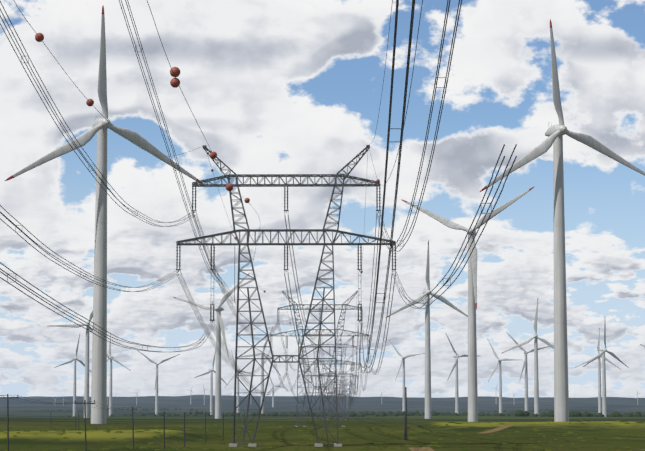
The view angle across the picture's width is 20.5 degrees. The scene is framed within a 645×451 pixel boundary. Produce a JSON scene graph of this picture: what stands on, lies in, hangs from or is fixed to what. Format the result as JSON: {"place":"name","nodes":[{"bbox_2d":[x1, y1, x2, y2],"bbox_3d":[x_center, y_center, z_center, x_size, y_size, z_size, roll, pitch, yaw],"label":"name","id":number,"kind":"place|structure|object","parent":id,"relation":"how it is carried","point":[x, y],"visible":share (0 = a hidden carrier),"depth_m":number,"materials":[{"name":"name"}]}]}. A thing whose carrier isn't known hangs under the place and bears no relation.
{"place":"outdoors","nodes":[
{"label":"outdoors","id":0,"kind":"place"},
{"bbox_2d":[72,357,75,415],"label":"turbine tower","id":1,"kind":"structure","parent":0,"point":[74,396],"depth_m":2839.78,"materials":[{"name":"white metal"}]},
{"bbox_2d":[54,334,91,372],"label":"turbine rotor","id":2,"kind":"object","parent":1,"relation":"attached to","point":[80,361],"visible":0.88,"depth_m":2844.05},
{"bbox_2d":[50,310,108,357],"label":"turbine rotor","id":3,"kind":"object","parent":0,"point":[76,325],"visible":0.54,"depth_m":1789.41,"materials":[{"name":"white plastic"}]},
{"bbox_2d":[84,321,89,417],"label":"turbine tower","id":4,"kind":"structure","parent":0,"point":[86,392],"depth_m":1788.44,"materials":[{"name":"white metal"}]},
{"bbox_2d":[91,118,106,423],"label":"turbine tower","id":5,"kind":"structure","parent":0,"point":[99,376],"depth_m":604.72,"materials":[{"name":"white metal"}]},
{"bbox_2d":[5,6,202,183],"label":"turbine rotor","id":6,"kind":"object","parent":5,"relation":"attached to","point":[134,137],"visible":0.94,"depth_m":609.43,"materials":[{"name":"white plastic"}]},
{"bbox_2d":[90,334,130,370],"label":"turbine rotor","id":7,"kind":"object","parent":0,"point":[115,360],"visible":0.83,"depth_m":2842.02,"materials":[{"name":"white plastic"}]},
{"bbox_2d":[109,357,112,415],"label":"turbine tower","id":8,"kind":"structure","parent":0,"point":[110,398],"depth_m":2838.75,"materials":[{"name":"white metal"}]},
{"bbox_2d":[155,366,157,414],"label":"turbine tower","id":9,"kind":"structure","parent":0,"point":[156,402],"depth_m":2893.21,"materials":[{"name":"white metal"}]},
{"bbox_2d":[137,350,179,387],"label":"turbine rotor","id":10,"kind":"object","parent":9,"relation":"attached to","point":[157,364],"visible":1,"depth_m":2895.55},
{"bbox_2d":[209,369,212,414],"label":"turbine tower","id":11,"kind":"structure","parent":0,"point":[211,394],"depth_m":3077.95,"materials":[{"name":"white metal"}]},
{"bbox_2d":[195,350,226,384],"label":"turbine rotor","id":12,"kind":"object","parent":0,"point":[212,369],"visible":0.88,"depth_m":3081.48,"materials":[{"name":"white plastic"}]},
{"bbox_2d":[215,305,223,418],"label":"turbine tower","id":13,"kind":"structure","parent":0,"point":[218,390],"depth_m":1446.66,"materials":[{"name":"white metal"}]},
{"bbox_2d":[173,273,248,357],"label":"turbine rotor","id":14,"kind":"object","parent":13,"relation":"attached to","point":[216,309],"visible":0.92,"depth_m":1448.59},
{"bbox_2d":[236,372,238,412],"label":"turbine tower","id":15,"kind":"structure","parent":0,"point":[237,410],"depth_m":3213.34,"materials":[{"name":"white metal"}]},
{"bbox_2d":[225,350,254,386],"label":"turbine rotor","id":16,"kind":"object","parent":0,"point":[237,371],"visible":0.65,"depth_m":3220.21,"materials":[{"name":"white plastic"}]},
{"bbox_2d":[240,327,280,375],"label":"turbine rotor","id":17,"kind":"object","parent":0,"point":[257,354],"visible":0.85,"depth_m":2540.02,"materials":[{"name":"white plastic"}]},
{"bbox_2d":[261,354,263,413],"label":"turbine tower","id":18,"kind":"structure","parent":0,"point":[262,379],"depth_m":2537.99,"materials":[{"name":"white metal"}]},
{"bbox_2d":[272,387,273,406],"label":"turbine tower","id":19,"kind":"structure","parent":0,"point":[273,397],"depth_m":5163.95,"materials":[{"name":"white metal"}]},
{"bbox_2d":[0,395,644,450],"bbox_3d":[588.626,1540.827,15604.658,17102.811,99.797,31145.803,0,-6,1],"label":"ground","id":20,"kind":"structure","parent":0,"point":[32,421],"depth_m":441.87,"materials":[{"name":"green plant"}]},
{"bbox_2d":[0,387,406,450],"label":"utility poles","id":21,"kind":"object","parent":20,"relation":"on","point":[405,424],"visible":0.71,"depth_m":209.22,"materials":[{"name":"wood"}]},
{"bbox_2d":[2,395,191,416],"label":"power line","id":22,"kind":"object","parent":21,"relation":"on","point":[77,401],"visible":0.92,"depth_m":181.56,"materials":[{"name":"grey metal"}]},
{"bbox_2d":[176,145,395,446],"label":"pylon","id":23,"kind":"object","parent":20,"relation":"on","point":[271,184],"visible":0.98,"depth_m":244.83,"materials":[{"name":"metal"}]},
{"bbox_2d":[0,0,516,409],"bbox_3d":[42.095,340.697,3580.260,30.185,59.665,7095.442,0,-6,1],"label":"conductors","id":24,"kind":"object","parent":23,"relation":"hanging from","point":[389,122],"visible":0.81,"depth_m":127.27,"materials":[{"name":"grey"}]},
{"bbox_2d":[35,33,379,342],"bbox_3d":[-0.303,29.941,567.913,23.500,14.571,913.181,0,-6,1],"label":"marker balls","id":25,"kind":"object","parent":24,"relation":"attached to","point":[174,82],"visible":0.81,"depth_m":114.34,"materials":[{"name":"brown plastic"}]},
{"bbox_2d":[270,291,369,426],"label":"pylon","id":26,"kind":"object","parent":20,"relation":"on","point":[323,331],"visible":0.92,"depth_m":543.13,"materials":[{"name":"metal"}]},
{"bbox_2d":[0,420,644,450],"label":"grass tussocks","id":27,"kind":"object","parent":20,"relation":"on","point":[242,427],"depth_m":288.97,"materials":[{"name":"green plant"}]},
{"bbox_2d":[298,335,361,419],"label":"pylon","id":28,"kind":"object","parent":20,"relation":"on","point":[340,381],"visible":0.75,"depth_m":841.19,"materials":[{"name":"metal"}]},
{"bbox_2d":[19,408,644,416],"bbox_3d":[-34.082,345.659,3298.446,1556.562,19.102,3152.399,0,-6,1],"label":"trees","id":29,"kind":"object","parent":20,"relation":"on","point":[519,413],"visible":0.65,"depth_m":2474.04,"materials":[{"name":"green"}]},
{"bbox_2d":[311,355,357,419],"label":"pylon","id":30,"kind":"object","parent":20,"relation":"on","point":[334,376],"visible":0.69,"depth_m":1139.81,"materials":[{"name":"metal"}]},
{"bbox_2d":[321,368,352,417],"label":"pylon","id":31,"kind":"object","parent":20,"relation":"on","point":[337,388],"visible":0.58,"depth_m":1437.90,"materials":[{"name":"metal"}]},
{"bbox_2d":[325,375,353,414],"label":"pylon","id":32,"kind":"object","parent":20,"relation":"on","point":[328,389],"visible":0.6,"depth_m":1736.32,"materials":[{"name":"metal"}]},
{"bbox_2d":[330,387,352,413],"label":"pylon","id":33,"kind":"object","parent":20,"relation":"on","point":[341,400],"visible":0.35,"depth_m":2332.77,"materials":[{"name":"metal"}]},
{"bbox_2d":[330,383,353,416],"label":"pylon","id":34,"kind":"object","parent":20,"relation":"on","point":[337,401],"visible":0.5,"depth_m":2034.31,"materials":[{"name":"metal"}]},
{"bbox_2d":[409,425,512,450],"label":"dirt track","id":35,"kind":"structure","parent":20,"relation":"on","point":[430,449],"depth_m":215.47,"materials":[{"name":"brown soil"}]},
{"bbox_2d":[0,0,644,397],"label":"sky","id":36,"kind":"structure","parent":0,"point":[270,86],"materials":[{"name":"white"}]},
{"bbox_2d":[402,355,405,411],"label":"turbine tower","id":37,"kind":"structure","parent":0,"point":[403,406],"depth_m":3009.95,"materials":[{"name":"white metal"}]},
{"bbox_2d":[389,340,424,380],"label":"turbine rotor","id":38,"kind":"object","parent":37,"relation":"on","point":[397,351],"visible":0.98,"depth_m":3013.82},
{"bbox_2d":[423,287,431,418],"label":"turbine tower","id":39,"kind":"structure","parent":0,"point":[428,414],"depth_m":1389.60,"materials":[{"name":"white metal"}]},
{"bbox_2d":[387,240,467,316],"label":"turbine rotor","id":40,"kind":"object","parent":39,"relation":"on","point":[440,298],"visible":0.88,"depth_m":1393.90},
{"bbox_2d":[453,354,458,413],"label":"turbine tower","id":41,"kind":"structure","parent":0,"point":[456,392],"depth_m":2625.42,"materials":[{"name":"white metal"}]},
{"bbox_2d":[446,334,477,380],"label":"turbine rotor","id":42,"kind":"object","parent":41,"relation":"on","point":[458,356],"visible":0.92,"depth_m":2625.52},
{"bbox_2d":[401,186,534,308],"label":"turbine rotor","id":43,"kind":"object","parent":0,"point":[456,226],"visible":0.85,"depth_m":934.64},
{"bbox_2d":[468,226,477,421],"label":"turbine tower","id":44,"kind":"structure","parent":0,"point":[472,384],"depth_m":931.76,"materials":[{"name":"white metal"}]},
{"bbox_2d":[499,359,501,412],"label":"turbine tower","id":45,"kind":"structure","parent":0,"point":[500,392],"depth_m":2887.10,"materials":[{"name":"white metal"}]},
{"bbox_2d":[488,340,518,381],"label":"turbine rotor","id":46,"kind":"object","parent":45,"relation":"on","point":[496,356],"visible":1,"depth_m":2891.61,"materials":[{"name":"white plastic"}]},
{"bbox_2d":[524,352,528,416],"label":"turbine tower","id":47,"kind":"structure","parent":0,"point":[526,388],"depth_m":2488.09,"materials":[{"name":"white metal"}]},
{"bbox_2d":[507,333,553,378],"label":"turbine rotor","id":48,"kind":"object","parent":47,"relation":"attached to","point":[526,353],"visible":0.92,"depth_m":2489.99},
{"bbox_2d":[534,335,538,416],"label":"turbine tower","id":49,"kind":"structure","parent":0,"point":[536,395],"depth_m":1874.50,"materials":[{"name":"white metal"}]},
{"bbox_2d":[501,299,553,353],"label":"turbine rotor","id":50,"kind":"object","parent":49,"relation":"attached to","point":[536,336],"visible":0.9,"depth_m":1877.60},
{"bbox_2d":[545,125,568,421],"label":"turbine tower","id":51,"kind":"structure","parent":0,"point":[561,402],"depth_m":645.72,"materials":[{"name":"white metal"}]},
{"bbox_2d":[480,19,644,191],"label":"turbine rotor","id":52,"kind":"object","parent":51,"relation":"attached to","point":[544,146],"visible":1,"depth_m":650.26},
{"bbox_2d":[575,328,619,368],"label":"turbine rotor","id":53,"kind":"object","parent":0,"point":[606,359],"visible":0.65,"depth_m":2675.81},
{"bbox_2d":[598,358,601,412],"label":"turbine tower","id":54,"kind":"structure","parent":0,"point":[599,390],"depth_m":2671.16,"materials":[{"name":"white metal"}]},
{"bbox_2d":[598,347,606,416],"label":"turbine tower","id":55,"kind":"structure","parent":0,"point":[604,408],"depth_m":2120.89,"materials":[{"name":"white metal"}]},
{"bbox_2d":[583,323,628,367],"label":"turbine rotor","id":56,"kind":"object","parent":55,"relation":"attached to","point":[609,352],"visible":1,"depth_m":2124.38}
]}

